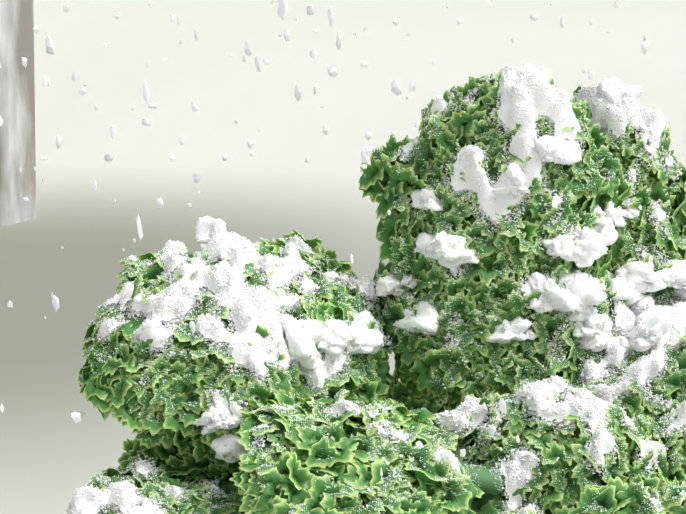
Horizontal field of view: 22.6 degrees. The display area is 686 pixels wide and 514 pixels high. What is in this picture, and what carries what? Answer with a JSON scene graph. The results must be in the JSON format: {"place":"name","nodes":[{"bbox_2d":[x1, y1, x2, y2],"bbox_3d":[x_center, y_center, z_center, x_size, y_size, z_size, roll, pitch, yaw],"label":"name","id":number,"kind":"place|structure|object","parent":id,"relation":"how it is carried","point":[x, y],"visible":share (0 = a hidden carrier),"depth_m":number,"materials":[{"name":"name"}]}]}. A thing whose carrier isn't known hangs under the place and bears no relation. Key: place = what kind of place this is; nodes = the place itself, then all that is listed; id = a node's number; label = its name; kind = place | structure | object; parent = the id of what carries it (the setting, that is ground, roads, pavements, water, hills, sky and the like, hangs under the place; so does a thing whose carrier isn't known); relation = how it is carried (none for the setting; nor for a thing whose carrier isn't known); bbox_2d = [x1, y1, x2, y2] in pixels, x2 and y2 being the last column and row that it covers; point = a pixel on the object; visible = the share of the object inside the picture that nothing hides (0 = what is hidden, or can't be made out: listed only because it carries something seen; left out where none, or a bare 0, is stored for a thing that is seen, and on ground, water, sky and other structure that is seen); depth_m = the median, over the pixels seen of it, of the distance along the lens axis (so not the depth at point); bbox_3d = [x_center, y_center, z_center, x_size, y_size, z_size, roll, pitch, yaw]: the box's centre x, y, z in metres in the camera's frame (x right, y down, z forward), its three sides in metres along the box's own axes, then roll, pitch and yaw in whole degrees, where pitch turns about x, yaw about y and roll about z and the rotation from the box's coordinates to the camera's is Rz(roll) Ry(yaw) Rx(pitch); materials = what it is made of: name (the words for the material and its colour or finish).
{"place":"outdoors","nodes":[
{"label":"outdoors","id":0,"kind":"place"},
{"bbox_2d":[0,0,685,513],"bbox_3d":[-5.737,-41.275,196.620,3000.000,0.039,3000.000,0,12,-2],"label":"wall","id":1,"kind":"structure","parent":0,"point":[52,454],"depth_m":3.78,"materials":[{"name":"white paint"}]},
{"bbox_2d":[0,0,35,225],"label":"curtain","id":2,"kind":"object","parent":1,"relation":"on","point":[17,114],"visible":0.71,"depth_m":2.62,"materials":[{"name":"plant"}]},
{"bbox_2d":[65,465,242,513],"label":"bush","id":3,"kind":"object","parent":1,"relation":"on","point":[173,475],"visible":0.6,"depth_m":0.98,"materials":[{"name":"green plant"}]},
{"bbox_2d":[116,436,191,470],"bbox_3d":[-0.090,0.142,1.102,0.174,0.150,0.090,-10,15,-38],"label":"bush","id":4,"kind":"object","parent":1,"relation":"on","point":[134,448],"visible":0.1,"depth_m":1.05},
{"bbox_2d":[190,493,244,513],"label":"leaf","id":5,"kind":"object","parent":1,"relation":"on","point":[226,509],"visible":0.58,"depth_m":0.95,"materials":[{"name":"green plant"}]},
{"bbox_2d":[78,229,394,486],"bbox_3d":[-0.057,0.064,1.052,0.200,0.149,0.185,0,12,-2],"label":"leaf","id":6,"kind":"object","parent":5,"relation":"on","point":[108,387],"visible":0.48,"depth_m":0.98,"materials":[{"name":"green plant"}]},
{"bbox_2d":[380,369,449,413],"bbox_3d":[0.003,0.131,1.134,0.167,0.129,0.080,0,12,-2],"label":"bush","id":7,"kind":"object","parent":1,"relation":"on","point":[398,392],"visible":0.04,"depth_m":1.10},
{"bbox_2d":[470,493,554,513],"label":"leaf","id":8,"kind":"object","parent":1,"relation":"on","point":[486,503],"visible":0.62,"depth_m":0.97,"materials":[{"name":"green plant"}]},
{"bbox_2d":[230,390,502,513],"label":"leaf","id":9,"kind":"object","parent":8,"relation":"on","point":[294,474],"visible":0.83,"depth_m":0.91,"materials":[{"name":"green plant"}]},
{"bbox_2d":[65,72,685,513],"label":"snow crystals","id":10,"kind":"object","parent":9,"relation":"on","point":[305,420],"visible":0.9,"depth_m":1.00,"materials":[{"name":"white snow"}]},
{"bbox_2d":[156,435,221,473],"bbox_3d":[-0.033,0.120,1.089,0.175,0.146,0.078,-8,14,-34],"label":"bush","id":11,"kind":"object","parent":10,"relation":"attached to","point":[187,458],"visible":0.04,"depth_m":1.05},
{"bbox_2d":[67,63,685,513],"bbox_3d":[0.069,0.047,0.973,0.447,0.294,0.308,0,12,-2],"label":"snow grains","id":12,"kind":"object","parent":10,"relation":"on","point":[233,272],"visible":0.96,"depth_m":1.00,"materials":[{"name":"white snow"}]},
{"bbox_2d":[128,64,685,513],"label":"snow clumps","id":13,"kind":"object","parent":12,"relation":"on","point":[454,252],"visible":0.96,"depth_m":1.02,"materials":[{"name":"white snow"}]},
{"bbox_2d":[71,67,685,513],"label":"snow on kale","id":14,"kind":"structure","parent":10,"relation":"on","point":[489,209],"depth_m":1.01,"materials":[{"name":"white snow"}]},
{"bbox_2d":[544,473,685,513],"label":"bush","id":15,"kind":"object","parent":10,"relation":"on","point":[616,495],"visible":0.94,"depth_m":0.85,"materials":[{"name":"green plant"}]},
{"bbox_3d":[0.245,0.138,1.162,0.161,0.146,0.107,0,12,-2],"label":"leaf","id":16,"kind":"object","parent":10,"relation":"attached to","visible":0},
{"bbox_2d":[573,85,685,307],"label":"bush","id":17,"kind":"object","parent":16,"relation":"on","point":[660,189],"visible":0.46,"depth_m":1.08,"materials":[{"name":"green plant"}]},
{"bbox_2d":[358,66,632,410],"bbox_3d":[0.096,0.018,1.050,0.169,0.261,0.092,0,12,-2],"label":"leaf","id":18,"kind":"object","parent":8,"relation":"on","point":[382,183],"visible":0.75,"depth_m":1.02,"materials":[{"name":"green plant"}]},
{"bbox_2d":[433,379,670,513],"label":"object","id":19,"kind":"object","parent":8,"relation":"on","point":[552,452],"visible":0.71,"depth_m":0.97,"materials":[{"name":"green plant"}]},
{"bbox_2d":[568,304,685,508],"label":"bush","id":20,"kind":"object","parent":1,"relation":"on","point":[673,390],"visible":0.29,"depth_m":1.01,"materials":[{"name":"green plant"}]},
{"bbox_2d":[0,0,685,476],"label":"falling snowflakes","id":21,"kind":"object","parent":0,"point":[332,72],"visible":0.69,"depth_m":1.71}
]}

